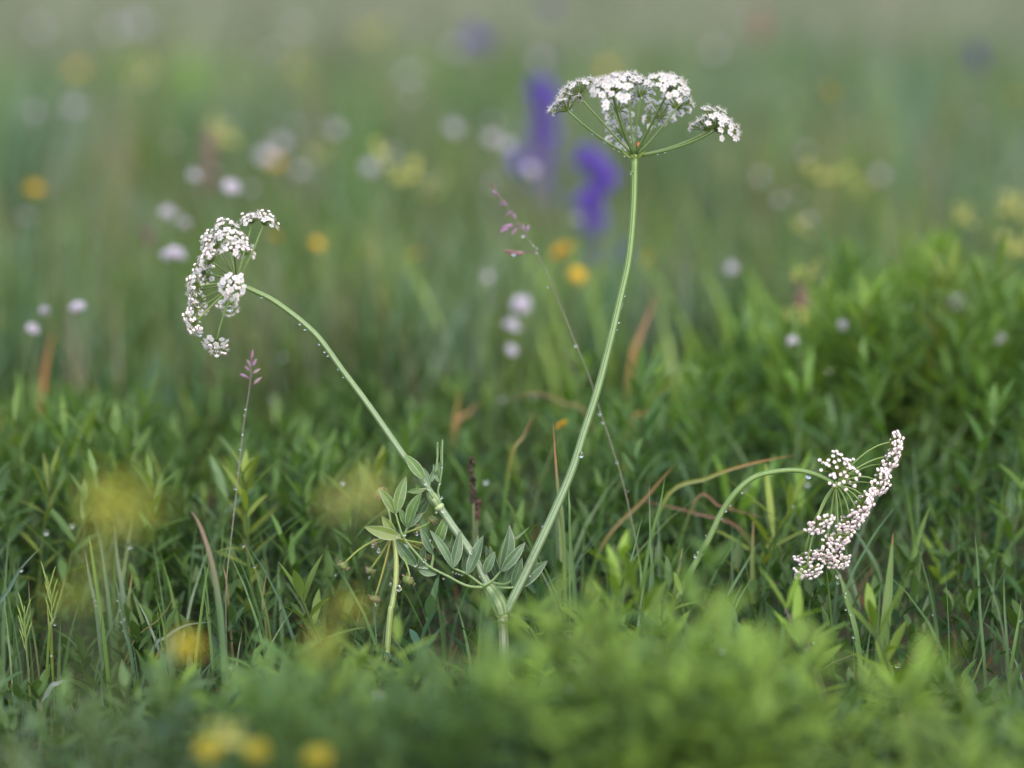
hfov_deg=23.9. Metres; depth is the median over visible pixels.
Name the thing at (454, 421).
dead grass blade
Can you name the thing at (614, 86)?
umbel plant
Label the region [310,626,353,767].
yellow green flower
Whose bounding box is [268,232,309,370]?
yellow flower
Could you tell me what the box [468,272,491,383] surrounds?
white flower
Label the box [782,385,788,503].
dead grass blade
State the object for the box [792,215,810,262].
pale yellow flower
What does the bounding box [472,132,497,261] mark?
white flower
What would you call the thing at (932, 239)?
leafy plant
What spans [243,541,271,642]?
grass blade
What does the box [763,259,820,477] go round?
pale yellow flower
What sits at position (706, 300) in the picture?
meadow grass
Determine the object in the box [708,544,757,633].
grass blade
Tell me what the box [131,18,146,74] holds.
white flower
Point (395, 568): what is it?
budding umbel plant
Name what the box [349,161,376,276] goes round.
white flower
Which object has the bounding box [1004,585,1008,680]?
grass blade
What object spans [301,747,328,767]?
yellow cluster flower
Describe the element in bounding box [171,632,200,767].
yellow cluster flower
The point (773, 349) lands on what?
leafy plant
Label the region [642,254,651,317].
yellow flower
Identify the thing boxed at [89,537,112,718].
grass blade
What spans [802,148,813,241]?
white flower
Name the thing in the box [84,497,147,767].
yellow green flower
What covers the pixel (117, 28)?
white flower
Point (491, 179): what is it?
white flower
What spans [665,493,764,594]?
dead grass blade
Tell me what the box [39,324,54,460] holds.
dead grass blade
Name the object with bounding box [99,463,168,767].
yellow green flower
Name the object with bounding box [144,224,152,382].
brown flower spike
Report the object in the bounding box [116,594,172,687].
grass blade
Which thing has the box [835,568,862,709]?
grass blade
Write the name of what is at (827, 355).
leafy plant
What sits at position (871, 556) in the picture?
grass blade
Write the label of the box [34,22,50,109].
white flower
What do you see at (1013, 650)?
grass blade
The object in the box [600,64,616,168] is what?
yellow flower
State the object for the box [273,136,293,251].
white flower
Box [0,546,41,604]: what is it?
grass blade
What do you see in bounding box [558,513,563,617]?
grass blade
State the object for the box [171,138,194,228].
white flower
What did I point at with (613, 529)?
dead grass blade
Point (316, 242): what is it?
yellow flower
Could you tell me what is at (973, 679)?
grass blade
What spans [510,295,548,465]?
white flower
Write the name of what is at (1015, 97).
yellow flower
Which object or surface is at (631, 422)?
dead grass blade
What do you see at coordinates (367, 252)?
yellow flower
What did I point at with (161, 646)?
grass blade
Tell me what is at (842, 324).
white flower
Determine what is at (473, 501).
brown flower spike
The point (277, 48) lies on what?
white flower
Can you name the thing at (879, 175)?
white flower
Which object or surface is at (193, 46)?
white flower
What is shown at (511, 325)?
white flower
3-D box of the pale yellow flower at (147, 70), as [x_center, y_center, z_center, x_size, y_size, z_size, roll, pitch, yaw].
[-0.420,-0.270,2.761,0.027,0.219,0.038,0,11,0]
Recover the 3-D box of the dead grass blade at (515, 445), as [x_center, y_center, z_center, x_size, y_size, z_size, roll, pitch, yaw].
[0.001,0.071,1.317,0.023,0.114,0.006,0,11,0]
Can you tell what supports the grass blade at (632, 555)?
on the ground at (940, 612)
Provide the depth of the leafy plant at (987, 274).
1.57 m
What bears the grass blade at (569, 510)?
on the ground at (940, 612)
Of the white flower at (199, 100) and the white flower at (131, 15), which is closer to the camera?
the white flower at (199, 100)
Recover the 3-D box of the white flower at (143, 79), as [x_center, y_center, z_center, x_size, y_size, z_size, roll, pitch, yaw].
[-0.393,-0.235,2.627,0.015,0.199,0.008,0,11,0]
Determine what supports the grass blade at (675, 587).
on the ground at (940, 612)
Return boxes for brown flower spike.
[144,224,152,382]
[201,128,215,314]
[469,456,476,646]
[475,499,481,631]
[754,8,766,163]
[793,277,808,313]
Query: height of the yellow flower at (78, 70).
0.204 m
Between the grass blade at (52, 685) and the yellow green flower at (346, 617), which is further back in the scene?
the grass blade at (52, 685)
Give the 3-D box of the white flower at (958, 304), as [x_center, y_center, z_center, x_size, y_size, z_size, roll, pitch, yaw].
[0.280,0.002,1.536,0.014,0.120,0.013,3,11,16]
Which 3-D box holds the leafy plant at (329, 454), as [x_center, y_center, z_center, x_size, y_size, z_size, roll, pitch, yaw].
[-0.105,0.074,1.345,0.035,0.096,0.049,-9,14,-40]
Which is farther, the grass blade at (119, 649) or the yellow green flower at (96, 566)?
the grass blade at (119, 649)
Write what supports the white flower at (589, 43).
on the ground at (940, 612)
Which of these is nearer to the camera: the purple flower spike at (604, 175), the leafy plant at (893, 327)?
the leafy plant at (893, 327)
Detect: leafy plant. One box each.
[0,452,44,608]
[29,448,106,662]
[56,403,129,581]
[84,402,176,575]
[177,424,268,631]
[279,554,366,658]
[288,426,353,595]
[381,574,445,686]
[509,565,580,677]
[527,344,598,482]
[583,528,656,639]
[617,551,706,655]
[660,365,731,548]
[689,354,772,528]
[755,325,813,501]
[760,565,855,760]
[761,300,832,526]
[802,313,865,499]
[827,290,885,471]
[829,239,858,374]
[831,299,893,443]
[831,305,916,502]
[831,326,882,465]
[846,582,935,713]
[847,335,927,543]
[866,293,928,468]
[867,258,908,353]
[873,260,941,446]
[874,264,923,453]
[897,221,965,418]
[899,235,951,429]
[902,231,938,320]
[922,526,967,605]
[927,309,1009,501]
[935,269,995,418]
[935,378,1018,583]
[943,291,986,461]
[951,307,1002,455]
[970,280,1023,459]
[970,437,1023,631]
[989,355,1023,503]
[989,364,1023,500]
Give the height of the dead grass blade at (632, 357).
0.144 m
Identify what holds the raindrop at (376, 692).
on the leafy ground cover at (741, 668)
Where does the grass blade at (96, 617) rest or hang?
on the ground at (940, 612)
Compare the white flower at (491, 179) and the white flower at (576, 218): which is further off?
the white flower at (491, 179)
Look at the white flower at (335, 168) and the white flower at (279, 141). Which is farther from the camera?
the white flower at (335, 168)
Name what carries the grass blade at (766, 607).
on the ground at (940, 612)
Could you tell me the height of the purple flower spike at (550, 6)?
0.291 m
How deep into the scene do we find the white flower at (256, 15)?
2.96 m
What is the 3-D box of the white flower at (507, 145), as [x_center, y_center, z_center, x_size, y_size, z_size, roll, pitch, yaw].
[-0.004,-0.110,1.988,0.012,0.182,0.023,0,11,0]
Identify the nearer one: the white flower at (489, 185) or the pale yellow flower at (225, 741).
the pale yellow flower at (225, 741)
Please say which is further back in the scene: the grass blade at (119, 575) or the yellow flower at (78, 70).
the yellow flower at (78, 70)
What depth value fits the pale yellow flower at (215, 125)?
2.16 m
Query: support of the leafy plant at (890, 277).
on the ground at (940, 612)
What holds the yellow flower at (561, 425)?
on the ground at (940, 612)
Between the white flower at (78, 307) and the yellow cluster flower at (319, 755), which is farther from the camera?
the white flower at (78, 307)
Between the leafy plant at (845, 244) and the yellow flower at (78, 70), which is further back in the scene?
the yellow flower at (78, 70)
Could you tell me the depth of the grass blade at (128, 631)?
1.23 m
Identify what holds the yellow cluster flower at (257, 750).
on the ground at (940, 612)
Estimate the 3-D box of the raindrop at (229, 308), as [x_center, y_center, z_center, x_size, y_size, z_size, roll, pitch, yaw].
[-0.140,-0.037,1.197,0.003,0.003,0.003,6,12,30]
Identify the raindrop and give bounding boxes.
[69,522,74,527]
[227,306,232,311]
[373,687,378,696]
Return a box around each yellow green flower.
[43,583,105,767]
[58,472,133,767]
[82,547,133,767]
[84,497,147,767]
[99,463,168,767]
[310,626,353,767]
[328,591,372,767]
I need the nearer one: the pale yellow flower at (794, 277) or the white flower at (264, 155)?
the pale yellow flower at (794, 277)
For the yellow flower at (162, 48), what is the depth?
3.21 m
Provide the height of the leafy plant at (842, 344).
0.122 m
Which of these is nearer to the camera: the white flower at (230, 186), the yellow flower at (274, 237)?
the white flower at (230, 186)
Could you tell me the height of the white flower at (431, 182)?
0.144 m
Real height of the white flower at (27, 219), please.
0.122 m
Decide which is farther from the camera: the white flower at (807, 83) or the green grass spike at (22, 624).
the white flower at (807, 83)
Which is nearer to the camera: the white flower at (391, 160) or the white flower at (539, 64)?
the white flower at (391, 160)
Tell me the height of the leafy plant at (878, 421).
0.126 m
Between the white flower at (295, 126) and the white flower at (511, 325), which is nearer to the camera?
the white flower at (511, 325)
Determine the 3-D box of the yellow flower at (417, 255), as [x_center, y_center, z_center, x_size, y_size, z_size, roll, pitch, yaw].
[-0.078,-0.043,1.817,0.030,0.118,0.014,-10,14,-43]
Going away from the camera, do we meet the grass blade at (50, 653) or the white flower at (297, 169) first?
the grass blade at (50, 653)
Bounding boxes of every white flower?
[22,213,33,234]
[24,323,38,457]
[26,106,37,144]
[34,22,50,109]
[39,306,99,519]
[67,101,91,201]
[69,301,106,447]
[74,106,82,198]
[77,96,82,233]
[109,23,131,113]
[130,14,146,126]
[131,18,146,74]
[140,76,155,190]
[148,206,173,366]
[160,249,172,464]
[164,219,189,363]
[168,246,185,413]
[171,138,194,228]
[171,214,178,334]
[189,170,220,384]
[190,99,200,171]
[191,45,203,142]
[212,124,233,213]
[212,179,239,455]
[214,171,241,269]
[238,149,274,266]
[243,40,267,181]
[244,13,258,156]
[248,185,282,301]
[257,69,260,163]
[262,49,275,163]
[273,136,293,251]
[275,46,288,187]
[278,124,297,217]
[287,166,305,257]
[328,124,338,238]
[330,123,342,256]
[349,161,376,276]
[372,157,394,222]
[388,148,402,254]
[400,70,417,124]
[408,92,428,219]
[429,180,454,255]
[446,122,460,261]
[449,122,454,245]
[450,43,462,174]
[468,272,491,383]
[469,118,496,226]
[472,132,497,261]
[478,183,495,261]
[485,344,517,473]
[489,177,508,246]
[500,139,513,275]
[504,319,520,477]
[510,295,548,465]
[524,35,539,140]
[524,164,541,259]
[525,54,546,142]
[532,25,538,138]
[558,215,581,327]
[581,41,591,143]
[618,60,642,187]
[693,44,720,163]
[725,262,743,317]
[745,172,763,227]
[775,196,786,303]
[782,216,811,300]
[786,336,833,503]
[795,193,809,286]
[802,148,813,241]
[805,81,824,182]
[820,22,824,180]
[838,320,886,498]
[875,170,889,222]
[947,294,966,480]
[953,333,1006,474]
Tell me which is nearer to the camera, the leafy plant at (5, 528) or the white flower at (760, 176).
the leafy plant at (5, 528)
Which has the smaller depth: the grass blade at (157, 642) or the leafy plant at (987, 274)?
the grass blade at (157, 642)
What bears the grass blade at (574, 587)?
on the ground at (940, 612)
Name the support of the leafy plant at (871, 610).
on the ground at (940, 612)
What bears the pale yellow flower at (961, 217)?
on the ground at (940, 612)
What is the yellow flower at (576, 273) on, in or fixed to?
on the ground at (940, 612)
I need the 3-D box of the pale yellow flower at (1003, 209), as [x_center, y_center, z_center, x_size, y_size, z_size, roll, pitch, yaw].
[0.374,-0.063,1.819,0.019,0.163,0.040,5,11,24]
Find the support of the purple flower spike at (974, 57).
on the ground at (940, 612)
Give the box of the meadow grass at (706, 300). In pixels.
[0,0,1023,453]
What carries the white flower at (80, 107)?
on the ground at (940, 612)
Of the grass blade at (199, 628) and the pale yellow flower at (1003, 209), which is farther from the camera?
the pale yellow flower at (1003, 209)
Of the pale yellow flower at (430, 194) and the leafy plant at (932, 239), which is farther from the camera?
the pale yellow flower at (430, 194)
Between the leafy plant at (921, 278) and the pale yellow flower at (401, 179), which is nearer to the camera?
the leafy plant at (921, 278)
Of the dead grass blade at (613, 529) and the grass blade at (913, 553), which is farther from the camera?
the dead grass blade at (613, 529)
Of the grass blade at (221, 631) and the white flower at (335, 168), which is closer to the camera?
the grass blade at (221, 631)
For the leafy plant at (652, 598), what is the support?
on the ground at (940, 612)
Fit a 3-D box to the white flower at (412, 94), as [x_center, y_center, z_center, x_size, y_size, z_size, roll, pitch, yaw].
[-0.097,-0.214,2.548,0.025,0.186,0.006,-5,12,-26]
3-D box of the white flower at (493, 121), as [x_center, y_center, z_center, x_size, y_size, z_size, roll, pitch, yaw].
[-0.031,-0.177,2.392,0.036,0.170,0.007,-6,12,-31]
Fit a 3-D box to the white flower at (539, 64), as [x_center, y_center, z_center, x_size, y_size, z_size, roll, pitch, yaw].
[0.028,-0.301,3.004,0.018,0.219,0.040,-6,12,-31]
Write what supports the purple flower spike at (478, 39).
on the ground at (940, 612)
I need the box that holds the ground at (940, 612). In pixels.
[0,0,1023,767]
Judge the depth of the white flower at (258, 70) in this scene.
2.66 m
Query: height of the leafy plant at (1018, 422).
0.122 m
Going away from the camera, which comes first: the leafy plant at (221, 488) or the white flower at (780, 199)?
the leafy plant at (221, 488)
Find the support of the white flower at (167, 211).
on the ground at (940, 612)
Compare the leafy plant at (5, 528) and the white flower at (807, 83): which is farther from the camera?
the white flower at (807, 83)
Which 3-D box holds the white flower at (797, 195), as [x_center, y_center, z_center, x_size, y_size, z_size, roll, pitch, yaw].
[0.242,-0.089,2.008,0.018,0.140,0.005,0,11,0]
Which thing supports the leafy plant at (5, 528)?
on the ground at (940, 612)
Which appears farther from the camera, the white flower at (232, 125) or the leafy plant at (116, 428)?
the white flower at (232, 125)
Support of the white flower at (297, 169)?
on the ground at (940, 612)
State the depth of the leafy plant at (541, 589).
1.24 m
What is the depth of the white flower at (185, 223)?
1.71 m
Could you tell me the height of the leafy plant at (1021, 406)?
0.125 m
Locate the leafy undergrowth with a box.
[0,217,1023,767]
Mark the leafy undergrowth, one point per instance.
(304, 417)
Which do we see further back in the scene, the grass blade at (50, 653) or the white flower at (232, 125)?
the white flower at (232, 125)
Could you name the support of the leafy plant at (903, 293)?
on the ground at (940, 612)
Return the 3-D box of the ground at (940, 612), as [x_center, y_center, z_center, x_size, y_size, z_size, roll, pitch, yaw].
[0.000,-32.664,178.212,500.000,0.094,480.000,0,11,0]
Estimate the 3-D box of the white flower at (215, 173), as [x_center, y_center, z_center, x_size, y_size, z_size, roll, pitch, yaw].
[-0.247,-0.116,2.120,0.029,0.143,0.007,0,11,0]
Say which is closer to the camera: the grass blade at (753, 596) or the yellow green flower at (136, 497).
the yellow green flower at (136, 497)
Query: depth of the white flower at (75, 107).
2.51 m
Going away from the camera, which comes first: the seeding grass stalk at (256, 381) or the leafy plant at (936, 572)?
the seeding grass stalk at (256, 381)
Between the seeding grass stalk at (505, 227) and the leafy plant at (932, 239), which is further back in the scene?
the leafy plant at (932, 239)
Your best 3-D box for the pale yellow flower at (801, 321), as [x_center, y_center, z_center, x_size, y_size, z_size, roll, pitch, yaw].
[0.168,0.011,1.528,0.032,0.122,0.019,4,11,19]
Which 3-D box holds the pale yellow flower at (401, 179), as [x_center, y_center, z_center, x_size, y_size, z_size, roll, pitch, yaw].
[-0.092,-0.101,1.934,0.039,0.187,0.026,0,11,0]
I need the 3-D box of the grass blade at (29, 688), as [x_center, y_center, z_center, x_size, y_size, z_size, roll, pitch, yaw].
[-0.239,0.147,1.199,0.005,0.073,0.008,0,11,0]
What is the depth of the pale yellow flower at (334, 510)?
0.74 m
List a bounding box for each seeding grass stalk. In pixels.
[225,349,261,659]
[490,184,641,639]
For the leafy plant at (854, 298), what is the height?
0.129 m
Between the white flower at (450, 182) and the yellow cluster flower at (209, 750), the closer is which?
the yellow cluster flower at (209, 750)
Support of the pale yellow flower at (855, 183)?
on the ground at (940, 612)
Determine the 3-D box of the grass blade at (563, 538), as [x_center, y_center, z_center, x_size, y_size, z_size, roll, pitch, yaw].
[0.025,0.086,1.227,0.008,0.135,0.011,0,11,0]
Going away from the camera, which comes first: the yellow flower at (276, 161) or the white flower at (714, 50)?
the yellow flower at (276, 161)
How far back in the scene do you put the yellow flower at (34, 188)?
1.99 m
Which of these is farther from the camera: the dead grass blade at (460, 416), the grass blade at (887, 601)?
the dead grass blade at (460, 416)
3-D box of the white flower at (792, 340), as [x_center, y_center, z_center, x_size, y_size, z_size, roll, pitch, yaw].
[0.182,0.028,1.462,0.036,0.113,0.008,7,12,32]
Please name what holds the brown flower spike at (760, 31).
on the ground at (940, 612)
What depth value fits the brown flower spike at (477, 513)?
1.27 m
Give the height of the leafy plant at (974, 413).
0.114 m
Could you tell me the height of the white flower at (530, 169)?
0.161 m
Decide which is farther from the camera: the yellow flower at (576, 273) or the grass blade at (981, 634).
the yellow flower at (576, 273)
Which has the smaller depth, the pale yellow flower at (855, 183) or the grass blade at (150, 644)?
the grass blade at (150, 644)
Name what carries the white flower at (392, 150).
on the ground at (940, 612)
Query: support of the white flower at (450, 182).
on the ground at (940, 612)
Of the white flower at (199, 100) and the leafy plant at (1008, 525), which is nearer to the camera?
the leafy plant at (1008, 525)
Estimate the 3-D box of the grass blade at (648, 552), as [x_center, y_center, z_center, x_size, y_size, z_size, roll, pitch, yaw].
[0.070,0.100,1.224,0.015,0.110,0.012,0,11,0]
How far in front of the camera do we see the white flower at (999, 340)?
1.50 m
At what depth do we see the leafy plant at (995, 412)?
1.34 m
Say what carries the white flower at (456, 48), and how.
on the ground at (940, 612)
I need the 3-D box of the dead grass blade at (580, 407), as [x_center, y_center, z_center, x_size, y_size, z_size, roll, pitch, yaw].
[0.028,0.053,1.427,0.069,0.097,0.004,0,11,0]
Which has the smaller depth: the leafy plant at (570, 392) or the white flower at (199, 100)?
the leafy plant at (570, 392)
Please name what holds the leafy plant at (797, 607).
on the ground at (940, 612)
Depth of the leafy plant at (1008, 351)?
1.51 m
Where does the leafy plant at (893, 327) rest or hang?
on the ground at (940, 612)
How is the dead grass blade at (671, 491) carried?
on the ground at (940, 612)
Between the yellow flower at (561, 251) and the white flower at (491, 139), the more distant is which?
the white flower at (491, 139)
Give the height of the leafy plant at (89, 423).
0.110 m
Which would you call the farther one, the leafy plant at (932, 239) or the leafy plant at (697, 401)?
the leafy plant at (932, 239)
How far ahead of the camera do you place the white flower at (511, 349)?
1.56 m
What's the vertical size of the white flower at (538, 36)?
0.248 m
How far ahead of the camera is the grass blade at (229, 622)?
1.23 m
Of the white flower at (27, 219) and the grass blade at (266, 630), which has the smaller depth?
the grass blade at (266, 630)
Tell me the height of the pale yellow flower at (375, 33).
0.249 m
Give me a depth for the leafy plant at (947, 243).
1.66 m
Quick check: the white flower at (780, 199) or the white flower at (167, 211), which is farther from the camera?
the white flower at (780, 199)
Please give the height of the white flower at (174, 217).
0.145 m
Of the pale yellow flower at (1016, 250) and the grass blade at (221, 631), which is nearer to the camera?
the grass blade at (221, 631)
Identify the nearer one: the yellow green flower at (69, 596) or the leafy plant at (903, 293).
the yellow green flower at (69, 596)
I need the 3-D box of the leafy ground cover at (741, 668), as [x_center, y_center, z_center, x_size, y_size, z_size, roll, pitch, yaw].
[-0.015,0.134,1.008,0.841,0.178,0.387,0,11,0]
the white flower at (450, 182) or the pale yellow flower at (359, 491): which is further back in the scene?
the white flower at (450, 182)
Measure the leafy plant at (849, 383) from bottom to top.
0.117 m
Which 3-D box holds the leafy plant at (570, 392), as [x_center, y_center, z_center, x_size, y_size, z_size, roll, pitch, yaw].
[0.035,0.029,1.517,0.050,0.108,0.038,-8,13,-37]
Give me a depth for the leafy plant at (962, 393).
1.48 m
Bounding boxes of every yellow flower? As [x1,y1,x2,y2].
[26,183,52,321]
[70,64,82,190]
[131,51,154,160]
[158,44,180,127]
[194,114,237,258]
[206,721,245,767]
[260,157,282,260]
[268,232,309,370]
[288,464,372,767]
[308,237,323,312]
[350,475,385,767]
[354,16,391,126]
[357,247,373,334]
[372,140,420,316]
[400,248,421,308]
[409,172,446,262]
[525,420,568,562]
[550,242,572,337]
[568,266,585,382]
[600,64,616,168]
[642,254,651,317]
[756,306,806,470]
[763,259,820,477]
[792,87,835,256]
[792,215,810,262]
[793,161,853,282]
[849,173,877,251]
[953,203,976,277]
[998,233,1023,289]
[999,192,1023,291]
[1011,93,1023,234]
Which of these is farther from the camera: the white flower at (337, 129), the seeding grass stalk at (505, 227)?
the white flower at (337, 129)
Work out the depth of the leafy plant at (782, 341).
1.46 m
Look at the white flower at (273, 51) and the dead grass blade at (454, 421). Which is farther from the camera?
the white flower at (273, 51)
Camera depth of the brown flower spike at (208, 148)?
1.95 m
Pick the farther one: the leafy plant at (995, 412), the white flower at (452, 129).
the white flower at (452, 129)
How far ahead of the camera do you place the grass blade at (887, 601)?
1.23 m
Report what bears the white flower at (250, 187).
on the ground at (940, 612)
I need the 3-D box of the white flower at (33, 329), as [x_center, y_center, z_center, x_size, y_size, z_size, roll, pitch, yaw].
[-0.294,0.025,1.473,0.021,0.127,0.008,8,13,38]
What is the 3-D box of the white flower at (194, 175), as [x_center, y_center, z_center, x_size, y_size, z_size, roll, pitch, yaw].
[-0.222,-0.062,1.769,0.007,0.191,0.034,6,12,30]
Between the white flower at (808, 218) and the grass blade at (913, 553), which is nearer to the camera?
the grass blade at (913, 553)
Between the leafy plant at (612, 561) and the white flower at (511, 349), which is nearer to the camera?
the leafy plant at (612, 561)
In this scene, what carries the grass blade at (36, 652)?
on the ground at (940, 612)
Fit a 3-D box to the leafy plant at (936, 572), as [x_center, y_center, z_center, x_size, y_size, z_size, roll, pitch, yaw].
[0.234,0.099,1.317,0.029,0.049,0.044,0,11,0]
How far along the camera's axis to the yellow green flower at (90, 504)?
0.71 m
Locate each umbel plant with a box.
[182,70,741,693]
[337,487,439,687]
[673,430,904,599]
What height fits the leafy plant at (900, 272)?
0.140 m
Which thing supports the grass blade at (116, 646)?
on the ground at (940, 612)
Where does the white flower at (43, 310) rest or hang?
on the ground at (940, 612)
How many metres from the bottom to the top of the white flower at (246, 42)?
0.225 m
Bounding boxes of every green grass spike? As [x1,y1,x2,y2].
[17,593,31,708]
[40,560,57,727]
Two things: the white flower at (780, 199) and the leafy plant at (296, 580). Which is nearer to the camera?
the leafy plant at (296, 580)
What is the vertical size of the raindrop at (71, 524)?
0.003 m
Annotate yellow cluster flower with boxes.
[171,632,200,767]
[195,738,220,767]
[244,740,267,767]
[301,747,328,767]
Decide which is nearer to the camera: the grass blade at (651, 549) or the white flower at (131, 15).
the grass blade at (651, 549)
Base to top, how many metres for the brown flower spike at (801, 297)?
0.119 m
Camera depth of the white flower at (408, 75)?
3.21 m
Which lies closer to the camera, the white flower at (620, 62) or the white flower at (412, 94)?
the white flower at (412, 94)
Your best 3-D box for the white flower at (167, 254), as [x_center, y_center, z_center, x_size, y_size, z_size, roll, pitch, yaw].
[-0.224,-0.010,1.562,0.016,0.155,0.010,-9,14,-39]
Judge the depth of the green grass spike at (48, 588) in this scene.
1.20 m
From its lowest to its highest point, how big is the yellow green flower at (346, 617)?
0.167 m
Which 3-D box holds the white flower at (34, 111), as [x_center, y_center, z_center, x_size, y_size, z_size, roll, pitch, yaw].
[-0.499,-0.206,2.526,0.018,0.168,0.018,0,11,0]
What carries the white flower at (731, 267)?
on the ground at (940, 612)
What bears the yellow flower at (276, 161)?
on the ground at (940, 612)
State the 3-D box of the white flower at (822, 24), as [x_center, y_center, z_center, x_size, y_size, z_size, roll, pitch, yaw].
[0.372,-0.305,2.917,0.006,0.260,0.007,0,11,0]
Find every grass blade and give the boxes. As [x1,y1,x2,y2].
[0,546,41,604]
[24,614,34,747]
[28,578,42,698]
[29,680,60,742]
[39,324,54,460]
[44,576,65,693]
[47,607,55,718]
[85,553,103,686]
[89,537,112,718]
[114,527,133,695]
[114,619,118,697]
[115,579,140,725]
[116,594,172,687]
[118,612,120,666]
[127,574,131,698]
[132,622,206,714]
[133,595,154,653]
[157,611,166,675]
[191,511,227,697]
[192,565,208,704]
[223,566,236,697]
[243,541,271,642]
[262,578,267,640]
[441,403,477,501]
[449,389,460,510]
[481,528,527,648]
[493,412,534,612]
[505,393,608,508]
[553,426,567,664]
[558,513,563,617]
[568,490,570,668]
[571,538,578,640]
[583,464,674,605]
[609,383,668,513]
[618,289,659,514]
[623,519,641,603]
[630,455,791,628]
[636,499,772,607]
[640,474,665,629]
[649,490,653,587]
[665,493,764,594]
[669,548,682,649]
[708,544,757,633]
[750,512,756,626]
[758,556,772,642]
[779,578,791,654]
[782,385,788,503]
[784,608,827,697]
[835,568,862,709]
[854,529,892,639]
[877,535,892,684]
[889,507,929,638]
[955,650,984,721]
[975,536,986,687]
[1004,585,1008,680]
[1007,604,1020,683]
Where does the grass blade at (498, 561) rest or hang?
on the ground at (940, 612)
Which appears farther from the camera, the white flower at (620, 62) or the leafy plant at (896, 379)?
the white flower at (620, 62)
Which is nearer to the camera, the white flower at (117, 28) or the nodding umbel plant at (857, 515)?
the nodding umbel plant at (857, 515)
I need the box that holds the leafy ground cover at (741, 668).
[0,537,1023,767]
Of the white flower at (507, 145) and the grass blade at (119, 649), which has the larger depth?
the white flower at (507, 145)
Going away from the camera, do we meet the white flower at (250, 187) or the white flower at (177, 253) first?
the white flower at (177, 253)
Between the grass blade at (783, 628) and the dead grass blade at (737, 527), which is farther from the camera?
the dead grass blade at (737, 527)
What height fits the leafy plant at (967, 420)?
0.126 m
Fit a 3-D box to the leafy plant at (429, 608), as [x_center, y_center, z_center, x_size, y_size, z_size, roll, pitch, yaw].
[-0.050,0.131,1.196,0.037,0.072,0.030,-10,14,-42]
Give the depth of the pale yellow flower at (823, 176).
1.92 m
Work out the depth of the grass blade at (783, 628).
1.24 m
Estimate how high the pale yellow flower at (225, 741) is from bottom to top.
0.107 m
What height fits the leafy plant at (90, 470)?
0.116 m
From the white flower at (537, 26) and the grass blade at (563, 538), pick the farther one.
the white flower at (537, 26)
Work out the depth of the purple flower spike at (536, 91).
2.32 m
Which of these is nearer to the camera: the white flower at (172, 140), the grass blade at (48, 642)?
the grass blade at (48, 642)
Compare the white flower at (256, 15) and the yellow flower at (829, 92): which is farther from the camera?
the white flower at (256, 15)
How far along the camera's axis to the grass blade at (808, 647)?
1.20 m
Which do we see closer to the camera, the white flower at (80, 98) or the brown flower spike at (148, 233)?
the brown flower spike at (148, 233)
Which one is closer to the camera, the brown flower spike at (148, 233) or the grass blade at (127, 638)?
the grass blade at (127, 638)
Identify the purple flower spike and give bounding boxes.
[463,25,491,177]
[510,73,562,206]
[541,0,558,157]
[571,141,626,291]
[968,44,985,184]

